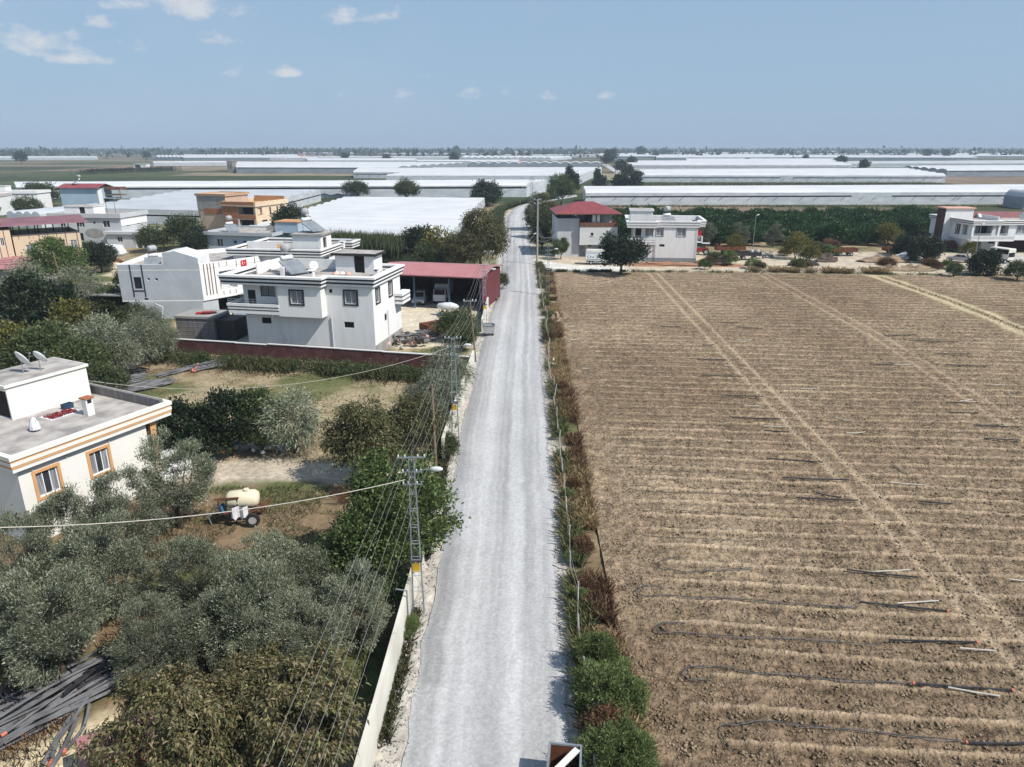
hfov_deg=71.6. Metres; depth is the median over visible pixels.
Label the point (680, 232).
window
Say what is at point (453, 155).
distant tree
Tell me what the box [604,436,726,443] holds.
drip hose
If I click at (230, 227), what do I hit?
solar water heater
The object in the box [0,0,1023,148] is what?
sky
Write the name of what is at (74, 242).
window
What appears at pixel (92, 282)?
silvery tree
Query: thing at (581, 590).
green shrub
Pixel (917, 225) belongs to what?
citrus tree
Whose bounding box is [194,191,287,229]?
unfinished brick building
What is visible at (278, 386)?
yard straw
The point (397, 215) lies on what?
greenhouse
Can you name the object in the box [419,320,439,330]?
trailer
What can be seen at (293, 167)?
greenhouse
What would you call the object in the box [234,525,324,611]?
olive tree
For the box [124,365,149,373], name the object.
net tangle
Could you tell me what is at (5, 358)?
leafy bush
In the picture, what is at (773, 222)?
citrus tree
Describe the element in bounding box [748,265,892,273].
field edge grass
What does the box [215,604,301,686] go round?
olive tree
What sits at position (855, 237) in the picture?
citrus tree
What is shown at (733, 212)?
citrus tree
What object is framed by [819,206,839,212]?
citrus tree
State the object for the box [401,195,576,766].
road
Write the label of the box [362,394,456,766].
verge weeds
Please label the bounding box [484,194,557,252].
reed bed
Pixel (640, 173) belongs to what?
distant tree
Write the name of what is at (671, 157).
greenhouse
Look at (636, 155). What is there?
greenhouse
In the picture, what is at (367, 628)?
overhead wire
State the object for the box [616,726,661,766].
green shrub
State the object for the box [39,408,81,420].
drying peppers
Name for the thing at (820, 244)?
green shrub
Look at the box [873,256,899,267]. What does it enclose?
dry shrub
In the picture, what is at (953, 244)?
dry shrub
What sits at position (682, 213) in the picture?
citrus tree
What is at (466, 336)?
leafy bush
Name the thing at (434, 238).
yellowing tree
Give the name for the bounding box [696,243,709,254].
tractor
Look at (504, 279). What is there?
leafy bush
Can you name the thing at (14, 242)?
cream canopy house
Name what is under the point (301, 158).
greenhouse
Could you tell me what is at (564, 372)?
dry grass
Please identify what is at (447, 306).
tarped machine
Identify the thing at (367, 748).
boundary wall
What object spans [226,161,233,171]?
distant building
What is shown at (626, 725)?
green shrub
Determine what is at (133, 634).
olive tree
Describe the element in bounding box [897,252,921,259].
weed mound
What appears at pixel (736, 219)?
citrus tree
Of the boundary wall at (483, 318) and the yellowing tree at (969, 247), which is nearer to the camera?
the boundary wall at (483, 318)
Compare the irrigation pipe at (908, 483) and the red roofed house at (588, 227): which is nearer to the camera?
the irrigation pipe at (908, 483)
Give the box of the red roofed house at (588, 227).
[549,201,622,256]
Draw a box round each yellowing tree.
[0,318,36,366]
[44,294,101,337]
[416,225,454,262]
[726,233,744,250]
[780,230,814,258]
[796,244,824,260]
[873,219,904,245]
[956,241,980,254]
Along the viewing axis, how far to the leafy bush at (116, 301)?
92.20 m
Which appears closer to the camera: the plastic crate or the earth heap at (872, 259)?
the plastic crate
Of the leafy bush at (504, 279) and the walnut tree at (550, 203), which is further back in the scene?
the walnut tree at (550, 203)
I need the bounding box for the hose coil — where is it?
[0,666,72,709]
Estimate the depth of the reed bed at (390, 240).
141.81 m
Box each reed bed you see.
[69,165,182,174]
[326,227,408,260]
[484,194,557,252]
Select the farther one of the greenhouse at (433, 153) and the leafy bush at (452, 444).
the greenhouse at (433, 153)
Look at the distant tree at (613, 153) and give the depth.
1085.86 m
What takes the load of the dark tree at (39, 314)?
on the ground at (310, 471)
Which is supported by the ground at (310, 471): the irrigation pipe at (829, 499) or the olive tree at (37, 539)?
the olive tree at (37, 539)
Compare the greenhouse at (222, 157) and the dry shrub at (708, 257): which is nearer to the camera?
the dry shrub at (708, 257)
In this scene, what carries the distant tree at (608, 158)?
on the ground at (310, 471)
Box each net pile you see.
[786,259,818,265]
[815,252,837,261]
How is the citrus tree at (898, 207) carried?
on the ground at (310, 471)
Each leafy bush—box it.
[0,315,78,367]
[0,323,55,369]
[8,194,44,210]
[20,179,60,201]
[39,330,118,372]
[77,237,95,256]
[85,283,127,313]
[87,361,133,389]
[107,299,151,330]
[112,268,119,283]
[130,222,171,251]
[160,211,206,246]
[338,179,369,196]
[391,176,422,196]
[409,239,444,262]
[428,430,460,458]
[430,306,481,334]
[441,320,479,350]
[500,271,509,286]
[522,204,555,230]
[527,225,551,248]
[707,250,724,262]
[945,261,966,275]
[999,258,1023,279]
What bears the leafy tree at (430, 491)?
on the ground at (310, 471)
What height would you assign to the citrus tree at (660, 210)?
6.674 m
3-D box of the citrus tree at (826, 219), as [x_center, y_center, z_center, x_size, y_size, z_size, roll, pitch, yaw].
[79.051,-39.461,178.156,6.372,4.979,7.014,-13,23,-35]
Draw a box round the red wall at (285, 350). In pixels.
[174,338,469,367]
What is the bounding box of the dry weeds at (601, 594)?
[543,267,647,704]
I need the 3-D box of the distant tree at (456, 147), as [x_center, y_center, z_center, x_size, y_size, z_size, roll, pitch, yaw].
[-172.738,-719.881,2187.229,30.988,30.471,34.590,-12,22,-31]
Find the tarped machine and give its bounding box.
[435,302,458,314]
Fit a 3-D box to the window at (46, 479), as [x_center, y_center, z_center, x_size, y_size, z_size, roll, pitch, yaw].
[-26.065,5.492,39.863,0.230,1.790,1.540,9,20,25]
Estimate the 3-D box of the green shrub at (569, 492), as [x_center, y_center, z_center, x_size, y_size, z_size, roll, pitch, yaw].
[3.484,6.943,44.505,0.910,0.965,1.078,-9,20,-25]
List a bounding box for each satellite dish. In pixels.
[14,351,30,372]
[33,351,46,370]
[309,261,317,269]
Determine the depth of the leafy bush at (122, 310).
82.55 m
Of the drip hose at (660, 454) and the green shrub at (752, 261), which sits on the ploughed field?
the drip hose at (660, 454)
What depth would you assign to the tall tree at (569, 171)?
391.38 m
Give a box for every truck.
[433,279,452,303]
[585,249,609,263]
[986,246,1015,262]
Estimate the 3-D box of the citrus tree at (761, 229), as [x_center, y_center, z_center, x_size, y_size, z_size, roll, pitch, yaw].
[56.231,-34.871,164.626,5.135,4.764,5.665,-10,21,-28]
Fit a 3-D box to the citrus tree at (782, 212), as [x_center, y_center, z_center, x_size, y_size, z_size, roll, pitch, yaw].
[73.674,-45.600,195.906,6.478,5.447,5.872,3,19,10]
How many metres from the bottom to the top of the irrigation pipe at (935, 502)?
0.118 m
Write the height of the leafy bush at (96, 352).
5.451 m
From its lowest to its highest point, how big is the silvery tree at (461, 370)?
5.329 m
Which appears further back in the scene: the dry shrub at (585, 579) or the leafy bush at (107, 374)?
the leafy bush at (107, 374)
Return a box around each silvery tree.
[0,253,55,300]
[45,260,111,313]
[58,310,135,367]
[97,328,145,371]
[116,311,163,364]
[124,303,172,337]
[140,321,179,356]
[247,380,328,455]
[409,388,461,440]
[413,366,467,416]
[418,341,479,398]
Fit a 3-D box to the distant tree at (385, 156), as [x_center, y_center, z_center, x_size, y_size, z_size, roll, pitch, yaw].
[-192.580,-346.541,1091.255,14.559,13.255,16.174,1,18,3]
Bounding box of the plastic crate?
[60,401,73,409]
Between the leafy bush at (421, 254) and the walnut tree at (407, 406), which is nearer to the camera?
the walnut tree at (407, 406)
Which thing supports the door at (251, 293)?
in the white house at (321, 305)
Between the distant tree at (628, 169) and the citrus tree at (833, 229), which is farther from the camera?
the distant tree at (628, 169)
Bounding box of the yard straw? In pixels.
[127,358,409,445]
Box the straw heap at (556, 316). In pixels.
[550,311,560,322]
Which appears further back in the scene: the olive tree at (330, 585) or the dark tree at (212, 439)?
the dark tree at (212, 439)
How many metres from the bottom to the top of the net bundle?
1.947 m
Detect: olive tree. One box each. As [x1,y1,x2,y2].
[0,503,72,597]
[0,546,115,693]
[0,573,62,669]
[19,477,107,566]
[45,503,157,624]
[62,463,168,571]
[99,590,184,692]
[132,420,221,532]
[146,529,237,621]
[153,589,240,674]
[188,544,302,659]
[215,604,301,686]
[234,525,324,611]
[252,581,350,675]
[290,544,366,607]
[318,556,394,656]
[698,222,717,246]
[732,220,750,244]
[763,221,785,246]
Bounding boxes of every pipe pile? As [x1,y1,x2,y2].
[0,646,126,750]
[41,696,90,766]
[47,634,164,705]
[97,373,148,386]
[115,376,178,391]
[153,365,199,376]
[185,357,227,371]
[400,328,442,342]
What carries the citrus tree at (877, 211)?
on the ground at (310, 471)
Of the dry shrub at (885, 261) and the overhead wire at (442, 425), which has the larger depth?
the dry shrub at (885, 261)
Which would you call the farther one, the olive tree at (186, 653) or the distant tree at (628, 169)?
the distant tree at (628, 169)
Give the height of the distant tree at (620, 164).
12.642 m
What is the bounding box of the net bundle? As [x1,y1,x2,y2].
[713,255,734,264]
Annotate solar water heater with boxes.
[144,245,161,263]
[224,215,239,231]
[279,243,307,274]
[300,208,325,231]
[661,206,675,220]
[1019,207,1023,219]
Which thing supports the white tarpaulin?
on the ground at (310, 471)
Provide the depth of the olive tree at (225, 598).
29.15 m
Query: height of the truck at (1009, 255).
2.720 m
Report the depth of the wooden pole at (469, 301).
72.45 m
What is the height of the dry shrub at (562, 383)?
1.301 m
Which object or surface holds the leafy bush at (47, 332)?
on the ground at (310, 471)
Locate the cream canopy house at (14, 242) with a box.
[0,214,87,271]
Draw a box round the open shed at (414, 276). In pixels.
[388,261,502,310]
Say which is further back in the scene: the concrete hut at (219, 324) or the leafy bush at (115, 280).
the leafy bush at (115, 280)
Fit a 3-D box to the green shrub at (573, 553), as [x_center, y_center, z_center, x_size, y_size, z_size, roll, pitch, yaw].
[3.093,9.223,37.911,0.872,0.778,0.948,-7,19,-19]
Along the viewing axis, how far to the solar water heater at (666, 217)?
137.51 m
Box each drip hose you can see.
[595,423,751,429]
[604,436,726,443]
[612,449,702,455]
[624,482,773,495]
[626,470,751,476]
[632,529,760,540]
[635,584,856,608]
[636,509,760,514]
[655,621,878,645]
[658,556,752,572]
[680,665,910,683]
[719,719,962,745]
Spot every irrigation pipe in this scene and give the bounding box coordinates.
[701,375,743,376]
[721,395,763,396]
[733,417,780,418]
[766,458,822,462]
[782,477,848,479]
[796,497,858,500]
[816,492,840,497]
[846,569,917,577]
[859,601,948,611]
[875,569,910,571]
[889,482,925,485]
[889,639,978,643]
[897,600,938,603]
[910,340,957,341]
[912,681,1013,691]
[919,500,952,503]
[934,353,969,353]
[945,411,977,412]
[946,364,986,366]
[948,686,999,696]
[959,647,996,651]
[965,740,1023,744]
[973,424,1018,427]
[984,438,1020,440]
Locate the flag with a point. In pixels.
(243, 262)
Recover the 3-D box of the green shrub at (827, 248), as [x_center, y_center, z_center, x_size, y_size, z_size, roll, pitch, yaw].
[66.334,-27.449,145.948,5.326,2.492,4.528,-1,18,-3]
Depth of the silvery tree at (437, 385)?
57.47 m
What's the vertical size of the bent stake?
2.083 m
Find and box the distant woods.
[0,145,1023,158]
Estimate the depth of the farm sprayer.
41.28 m
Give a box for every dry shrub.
[540,330,555,339]
[553,379,571,389]
[566,476,583,488]
[572,533,597,556]
[573,571,599,590]
[573,700,638,743]
[704,255,714,262]
[754,262,766,269]
[777,247,792,254]
[805,262,814,267]
[822,238,835,243]
[826,238,841,246]
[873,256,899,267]
[918,257,937,264]
[924,258,939,267]
[933,261,944,268]
[944,239,958,250]
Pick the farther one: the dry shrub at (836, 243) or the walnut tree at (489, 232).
the dry shrub at (836, 243)
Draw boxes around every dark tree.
[0,267,83,328]
[20,297,75,328]
[81,240,120,272]
[155,394,227,458]
[171,407,239,461]
[175,225,211,249]
[191,384,265,455]
[268,201,313,225]
[596,229,651,274]
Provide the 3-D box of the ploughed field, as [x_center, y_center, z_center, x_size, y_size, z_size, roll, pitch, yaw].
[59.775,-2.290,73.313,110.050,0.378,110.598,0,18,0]
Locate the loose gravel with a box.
[372,329,590,766]
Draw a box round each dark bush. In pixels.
[399,223,433,253]
[469,178,504,205]
[889,233,927,254]
[903,233,947,260]
[964,247,1005,276]
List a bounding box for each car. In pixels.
[411,289,427,303]
[946,253,970,261]
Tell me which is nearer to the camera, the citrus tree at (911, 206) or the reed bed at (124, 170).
the citrus tree at (911, 206)
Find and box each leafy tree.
[21,235,91,280]
[231,385,285,449]
[311,497,427,605]
[341,439,471,569]
[545,172,577,204]
[550,237,570,258]
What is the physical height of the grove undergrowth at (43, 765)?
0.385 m
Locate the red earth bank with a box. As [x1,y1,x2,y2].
[624,261,723,266]
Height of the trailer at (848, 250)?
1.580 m
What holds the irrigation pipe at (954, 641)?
on the ploughed field
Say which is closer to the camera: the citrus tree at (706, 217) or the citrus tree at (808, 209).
the citrus tree at (706, 217)
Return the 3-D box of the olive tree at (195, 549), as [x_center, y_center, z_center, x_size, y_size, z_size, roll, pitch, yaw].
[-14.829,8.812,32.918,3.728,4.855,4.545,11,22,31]
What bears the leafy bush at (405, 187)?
on the ground at (310, 471)
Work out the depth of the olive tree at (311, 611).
28.51 m
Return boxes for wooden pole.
[52,251,59,274]
[430,384,436,465]
[463,299,476,361]
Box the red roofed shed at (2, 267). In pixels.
[0,256,57,284]
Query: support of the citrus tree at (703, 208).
on the ground at (310, 471)
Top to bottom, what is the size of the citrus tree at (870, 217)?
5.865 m
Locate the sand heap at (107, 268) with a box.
[93,261,119,271]
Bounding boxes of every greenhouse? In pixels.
[0,156,97,159]
[6,203,97,227]
[14,179,546,198]
[101,189,320,224]
[152,161,226,165]
[155,155,182,159]
[183,154,299,160]
[217,152,353,154]
[236,161,467,173]
[249,197,484,248]
[259,156,318,160]
[305,158,416,161]
[319,156,449,158]
[353,168,427,177]
[384,153,480,155]
[386,167,601,183]
[416,160,518,162]
[459,155,571,160]
[468,161,600,166]
[505,154,596,156]
[583,184,1023,204]
[595,153,655,158]
[627,160,850,168]
[639,168,945,182]
[656,154,792,159]
[673,152,761,153]
[685,158,833,159]
[793,155,976,159]
[796,150,895,152]
[820,153,918,154]
[846,160,1023,166]
[905,165,1023,176]
[907,153,1023,157]
[1002,189,1023,208]
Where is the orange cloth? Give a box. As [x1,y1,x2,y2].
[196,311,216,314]
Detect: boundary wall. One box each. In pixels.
[353,536,424,766]
[441,350,474,460]
[481,297,488,331]
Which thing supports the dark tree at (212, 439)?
on the ground at (310, 471)
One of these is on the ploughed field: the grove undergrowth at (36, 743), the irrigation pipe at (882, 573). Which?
the irrigation pipe at (882, 573)
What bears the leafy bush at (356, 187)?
on the ground at (310, 471)
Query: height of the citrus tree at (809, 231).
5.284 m
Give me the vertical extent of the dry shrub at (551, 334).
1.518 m
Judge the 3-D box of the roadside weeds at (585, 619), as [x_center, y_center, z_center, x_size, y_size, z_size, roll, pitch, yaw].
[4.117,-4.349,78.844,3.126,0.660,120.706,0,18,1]
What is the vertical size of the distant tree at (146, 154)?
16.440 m
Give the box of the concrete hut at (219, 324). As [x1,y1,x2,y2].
[174,309,247,339]
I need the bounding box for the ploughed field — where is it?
[553,272,1023,766]
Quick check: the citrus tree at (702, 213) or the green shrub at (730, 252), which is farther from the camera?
the citrus tree at (702, 213)
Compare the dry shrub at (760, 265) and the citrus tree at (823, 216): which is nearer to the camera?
the dry shrub at (760, 265)
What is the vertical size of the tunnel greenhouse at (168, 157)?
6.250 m
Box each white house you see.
[0,185,52,210]
[0,192,13,214]
[46,202,161,247]
[116,247,262,318]
[217,249,409,350]
[225,231,359,297]
[625,208,706,262]
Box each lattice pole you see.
[397,454,442,616]
[447,336,470,439]
[479,264,495,322]
[544,245,557,292]
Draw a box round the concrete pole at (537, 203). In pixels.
[533,198,541,262]
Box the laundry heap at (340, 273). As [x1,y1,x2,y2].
[332,271,350,274]
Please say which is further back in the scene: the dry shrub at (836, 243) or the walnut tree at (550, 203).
the walnut tree at (550, 203)
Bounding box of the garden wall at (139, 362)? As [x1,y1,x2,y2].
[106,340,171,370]
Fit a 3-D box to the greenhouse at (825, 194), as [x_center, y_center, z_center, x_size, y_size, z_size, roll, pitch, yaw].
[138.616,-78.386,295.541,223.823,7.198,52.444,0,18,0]
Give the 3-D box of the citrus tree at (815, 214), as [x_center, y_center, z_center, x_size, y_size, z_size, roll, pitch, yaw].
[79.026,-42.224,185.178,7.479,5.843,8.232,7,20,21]
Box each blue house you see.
[56,183,126,205]
[203,219,308,248]
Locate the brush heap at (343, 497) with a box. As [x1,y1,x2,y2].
[330,481,352,503]
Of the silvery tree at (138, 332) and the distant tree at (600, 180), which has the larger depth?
the distant tree at (600, 180)
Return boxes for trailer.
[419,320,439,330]
[714,245,746,251]
[736,249,767,259]
[829,247,861,255]
[882,246,901,252]
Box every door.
[248,290,256,303]
[579,246,584,255]
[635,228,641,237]
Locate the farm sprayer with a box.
[206,487,270,526]
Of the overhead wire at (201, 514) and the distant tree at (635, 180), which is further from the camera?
the distant tree at (635, 180)
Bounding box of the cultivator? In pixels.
[762,251,773,257]
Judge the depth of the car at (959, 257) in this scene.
137.15 m
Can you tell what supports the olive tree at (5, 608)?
on the ground at (310, 471)
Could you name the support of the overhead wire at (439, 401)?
attached to the lattice pole at (417, 566)
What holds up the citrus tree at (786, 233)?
on the ground at (310, 471)
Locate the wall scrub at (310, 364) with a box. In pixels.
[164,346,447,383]
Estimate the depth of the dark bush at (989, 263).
121.78 m
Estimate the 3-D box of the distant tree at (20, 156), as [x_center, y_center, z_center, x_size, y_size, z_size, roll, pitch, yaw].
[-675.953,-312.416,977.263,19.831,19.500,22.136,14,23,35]
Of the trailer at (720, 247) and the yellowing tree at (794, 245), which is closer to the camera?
the yellowing tree at (794, 245)
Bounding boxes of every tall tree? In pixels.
[565,164,574,178]
[570,171,581,194]
[593,167,601,177]
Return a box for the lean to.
[75,287,128,309]
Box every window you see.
[31,462,64,501]
[70,240,77,248]
[85,443,113,479]
[103,220,109,226]
[133,277,142,288]
[217,239,222,245]
[260,285,275,296]
[288,289,304,305]
[342,289,358,305]
[375,286,380,304]
[388,280,392,297]
[645,228,653,236]
[655,228,663,236]
[676,228,686,236]
[955,224,960,233]
[1016,225,1023,233]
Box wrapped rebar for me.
[29,417,40,431]
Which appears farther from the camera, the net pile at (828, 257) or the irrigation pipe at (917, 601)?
the net pile at (828, 257)
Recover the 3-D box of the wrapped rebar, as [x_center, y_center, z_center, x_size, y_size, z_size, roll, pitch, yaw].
[-28.232,2.402,41.983,0.582,0.860,0.591,0,18,0]
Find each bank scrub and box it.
[605,203,1006,206]
[641,181,956,185]
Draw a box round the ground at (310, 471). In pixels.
[0,149,1023,766]
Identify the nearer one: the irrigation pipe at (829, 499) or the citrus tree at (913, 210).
the irrigation pipe at (829, 499)
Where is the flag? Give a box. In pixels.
[241,260,246,265]
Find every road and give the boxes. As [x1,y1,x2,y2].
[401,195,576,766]
[602,164,620,173]
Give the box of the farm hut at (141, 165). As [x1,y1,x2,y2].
[134,164,149,167]
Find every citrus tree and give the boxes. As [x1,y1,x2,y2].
[615,218,629,235]
[621,220,631,235]
[643,203,657,212]
[654,206,674,214]
[672,209,685,214]
[676,211,692,214]
[686,208,697,214]
[689,206,709,211]
[696,209,709,217]
[703,214,716,221]
[708,220,732,244]
[709,208,727,215]
[712,213,729,223]
[714,216,734,241]
[724,213,746,223]
[725,209,737,215]
[730,213,749,220]
[741,227,762,245]
[742,218,757,224]
[743,208,768,223]
[749,224,766,239]
[751,223,770,239]
[757,213,776,222]
[765,219,785,240]
[771,209,785,214]
[774,214,787,220]
[775,229,796,244]
[778,224,795,234]
[786,207,800,213]
[791,222,816,244]
[802,205,817,212]
[804,211,824,217]
[814,226,829,240]
[816,214,832,220]
[818,216,832,223]
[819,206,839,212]
[819,220,850,243]
[838,228,861,244]
[847,206,868,215]
[854,205,869,211]
[857,225,879,244]
[859,213,882,222]
[861,220,880,242]
[866,208,882,215]
[877,216,899,238]
[879,210,895,216]
[879,212,899,226]
[888,205,908,212]
[889,227,908,244]
[894,208,907,215]
[896,215,910,230]
[900,215,929,233]
[904,204,921,210]
[904,206,926,214]
[917,210,937,232]
[918,207,935,214]
[922,218,930,234]
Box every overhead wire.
[0,479,405,527]
[88,347,448,388]
[264,459,396,765]
[278,456,404,766]
[291,471,402,766]
[304,473,411,765]
[318,458,423,766]
[332,489,419,766]
[405,338,448,454]
[419,337,456,451]
[422,355,458,480]
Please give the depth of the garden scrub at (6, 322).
90.98 m
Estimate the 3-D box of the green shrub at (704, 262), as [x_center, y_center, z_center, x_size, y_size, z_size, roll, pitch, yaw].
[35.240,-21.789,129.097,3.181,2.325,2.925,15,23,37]
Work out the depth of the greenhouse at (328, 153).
2225.88 m
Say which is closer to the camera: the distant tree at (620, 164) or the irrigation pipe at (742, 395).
the irrigation pipe at (742, 395)
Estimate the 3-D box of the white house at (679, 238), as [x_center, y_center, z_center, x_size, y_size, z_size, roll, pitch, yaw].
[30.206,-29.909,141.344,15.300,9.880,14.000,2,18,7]
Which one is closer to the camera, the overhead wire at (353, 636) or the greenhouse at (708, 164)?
the overhead wire at (353, 636)
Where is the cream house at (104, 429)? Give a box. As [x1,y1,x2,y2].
[0,357,191,539]
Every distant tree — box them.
[12,149,28,163]
[141,151,151,158]
[340,152,348,157]
[382,154,390,157]
[449,151,459,159]
[452,145,460,152]
[591,175,608,185]
[600,152,614,165]
[602,149,618,160]
[609,172,630,185]
[612,159,627,171]
[621,163,634,176]
[625,155,637,161]
[628,172,644,185]
[630,170,644,178]
[635,146,647,153]
[651,150,658,155]
[834,154,848,161]
[857,158,871,167]
[920,149,932,157]
[940,149,950,155]
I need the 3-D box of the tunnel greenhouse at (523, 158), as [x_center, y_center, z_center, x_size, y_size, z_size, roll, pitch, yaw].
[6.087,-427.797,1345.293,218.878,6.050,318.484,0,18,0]
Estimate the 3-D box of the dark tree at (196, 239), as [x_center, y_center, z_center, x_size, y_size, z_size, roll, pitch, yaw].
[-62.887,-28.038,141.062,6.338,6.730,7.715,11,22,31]
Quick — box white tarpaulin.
[105,244,128,255]
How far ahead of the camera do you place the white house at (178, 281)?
91.04 m
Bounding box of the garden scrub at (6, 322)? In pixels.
[0,284,164,340]
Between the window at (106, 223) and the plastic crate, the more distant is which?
the window at (106, 223)
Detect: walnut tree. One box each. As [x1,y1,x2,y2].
[70,657,255,766]
[178,635,312,766]
[199,630,369,766]
[313,388,409,477]
[384,386,449,461]
[438,228,486,263]
[447,203,513,263]
[523,191,558,221]
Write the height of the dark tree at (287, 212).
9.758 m
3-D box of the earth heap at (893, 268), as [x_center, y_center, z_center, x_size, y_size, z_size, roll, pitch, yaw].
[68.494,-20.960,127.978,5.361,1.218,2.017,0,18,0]
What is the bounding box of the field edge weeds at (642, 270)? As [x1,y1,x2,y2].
[545,268,1012,275]
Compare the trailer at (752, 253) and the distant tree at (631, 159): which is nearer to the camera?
the trailer at (752, 253)
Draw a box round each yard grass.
[102,481,352,595]
[112,367,427,447]
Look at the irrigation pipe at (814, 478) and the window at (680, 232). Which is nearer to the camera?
the irrigation pipe at (814, 478)
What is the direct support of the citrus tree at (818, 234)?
on the ground at (310, 471)
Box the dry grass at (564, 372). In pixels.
[537,270,658,750]
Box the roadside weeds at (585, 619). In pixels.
[533,261,609,766]
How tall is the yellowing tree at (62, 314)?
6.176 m
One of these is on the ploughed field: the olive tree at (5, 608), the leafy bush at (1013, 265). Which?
the leafy bush at (1013, 265)
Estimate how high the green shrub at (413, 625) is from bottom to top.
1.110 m
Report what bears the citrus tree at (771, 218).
on the ground at (310, 471)
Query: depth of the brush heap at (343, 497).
44.15 m
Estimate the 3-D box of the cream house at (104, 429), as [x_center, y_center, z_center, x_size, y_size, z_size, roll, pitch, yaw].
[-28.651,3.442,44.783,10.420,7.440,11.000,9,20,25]
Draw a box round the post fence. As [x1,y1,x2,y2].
[538,268,595,766]
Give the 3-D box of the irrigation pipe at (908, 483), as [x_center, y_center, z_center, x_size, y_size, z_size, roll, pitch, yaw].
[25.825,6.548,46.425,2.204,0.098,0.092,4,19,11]
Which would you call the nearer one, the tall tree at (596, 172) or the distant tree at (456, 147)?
the tall tree at (596, 172)
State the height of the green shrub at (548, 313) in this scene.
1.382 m
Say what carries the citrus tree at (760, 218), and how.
on the ground at (310, 471)
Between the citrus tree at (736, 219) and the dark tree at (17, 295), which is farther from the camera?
the citrus tree at (736, 219)
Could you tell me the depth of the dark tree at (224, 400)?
49.33 m
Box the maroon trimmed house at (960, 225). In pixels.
[929,206,1023,252]
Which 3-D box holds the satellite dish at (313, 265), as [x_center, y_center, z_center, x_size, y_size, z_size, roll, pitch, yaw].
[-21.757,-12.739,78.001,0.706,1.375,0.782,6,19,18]
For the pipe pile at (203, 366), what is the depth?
70.89 m
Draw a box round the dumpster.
[482,319,494,335]
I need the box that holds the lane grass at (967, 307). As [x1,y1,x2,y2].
[878,276,1023,330]
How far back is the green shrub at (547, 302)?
97.83 m
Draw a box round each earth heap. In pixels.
[855,255,910,262]
[881,264,901,270]
[900,264,937,271]
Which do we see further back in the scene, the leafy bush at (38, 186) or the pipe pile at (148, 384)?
the leafy bush at (38, 186)
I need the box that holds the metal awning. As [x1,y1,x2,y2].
[76,709,156,766]
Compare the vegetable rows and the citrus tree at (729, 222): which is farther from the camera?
the citrus tree at (729, 222)
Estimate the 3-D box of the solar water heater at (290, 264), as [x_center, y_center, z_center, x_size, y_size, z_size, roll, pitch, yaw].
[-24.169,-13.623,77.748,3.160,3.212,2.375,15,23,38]
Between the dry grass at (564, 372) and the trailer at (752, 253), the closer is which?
the dry grass at (564, 372)
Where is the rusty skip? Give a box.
[546,741,581,766]
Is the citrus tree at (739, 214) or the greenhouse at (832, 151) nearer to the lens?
the citrus tree at (739, 214)
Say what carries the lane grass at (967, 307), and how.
on the ploughed field
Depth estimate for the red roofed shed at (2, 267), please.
114.04 m
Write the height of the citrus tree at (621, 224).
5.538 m
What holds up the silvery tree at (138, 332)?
on the ground at (310, 471)
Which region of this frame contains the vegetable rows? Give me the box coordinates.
[382,249,465,263]
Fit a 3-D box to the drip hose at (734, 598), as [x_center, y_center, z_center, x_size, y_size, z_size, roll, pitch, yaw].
[11.305,10.410,34.810,10.461,0.028,1.014,2,18,5]
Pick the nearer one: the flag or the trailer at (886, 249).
the flag
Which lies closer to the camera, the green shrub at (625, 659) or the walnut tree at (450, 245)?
the green shrub at (625, 659)
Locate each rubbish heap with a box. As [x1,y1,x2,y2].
[212,442,261,452]
[233,440,290,453]
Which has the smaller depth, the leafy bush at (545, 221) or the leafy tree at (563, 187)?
the leafy bush at (545, 221)
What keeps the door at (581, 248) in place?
in the red roofed house at (588, 227)
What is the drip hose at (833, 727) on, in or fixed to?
on the ploughed field
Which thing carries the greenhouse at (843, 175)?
on the ground at (310, 471)
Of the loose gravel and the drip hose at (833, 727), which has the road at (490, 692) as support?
the loose gravel
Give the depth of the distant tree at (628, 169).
513.16 m
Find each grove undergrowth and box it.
[0,533,391,766]
[0,615,219,766]
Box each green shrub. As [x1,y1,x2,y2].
[403,612,421,638]
[540,299,550,305]
[544,310,555,317]
[550,429,564,437]
[559,487,574,498]
[562,550,577,563]
[565,586,587,600]
[566,655,644,714]
[568,720,635,766]
[570,629,626,668]
[595,651,633,683]
[596,706,657,766]
[600,669,653,719]
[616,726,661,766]
[697,258,713,268]
[722,249,740,264]
[744,257,767,267]
[790,258,806,268]
[812,241,825,252]
[822,244,844,254]
[942,258,955,266]
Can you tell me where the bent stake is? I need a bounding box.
[396,588,408,622]
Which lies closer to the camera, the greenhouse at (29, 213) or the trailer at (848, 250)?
the trailer at (848, 250)
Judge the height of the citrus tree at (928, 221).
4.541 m
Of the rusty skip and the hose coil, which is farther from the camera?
the hose coil
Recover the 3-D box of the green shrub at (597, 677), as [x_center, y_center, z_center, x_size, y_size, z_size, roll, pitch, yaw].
[3.740,11.795,27.645,3.106,2.548,2.856,-2,18,-5]
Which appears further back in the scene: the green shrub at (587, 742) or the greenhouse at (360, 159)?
the greenhouse at (360, 159)
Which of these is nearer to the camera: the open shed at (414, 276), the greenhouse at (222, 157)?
the open shed at (414, 276)
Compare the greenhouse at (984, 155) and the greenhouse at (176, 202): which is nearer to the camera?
the greenhouse at (176, 202)
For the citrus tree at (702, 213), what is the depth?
188.23 m
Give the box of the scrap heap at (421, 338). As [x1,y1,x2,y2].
[388,330,448,348]
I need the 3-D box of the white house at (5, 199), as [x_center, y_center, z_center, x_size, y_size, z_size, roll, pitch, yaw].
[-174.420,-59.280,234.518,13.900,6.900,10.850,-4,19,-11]
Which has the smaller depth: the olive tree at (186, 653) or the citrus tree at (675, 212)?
the olive tree at (186, 653)
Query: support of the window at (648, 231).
in the white house at (679, 238)

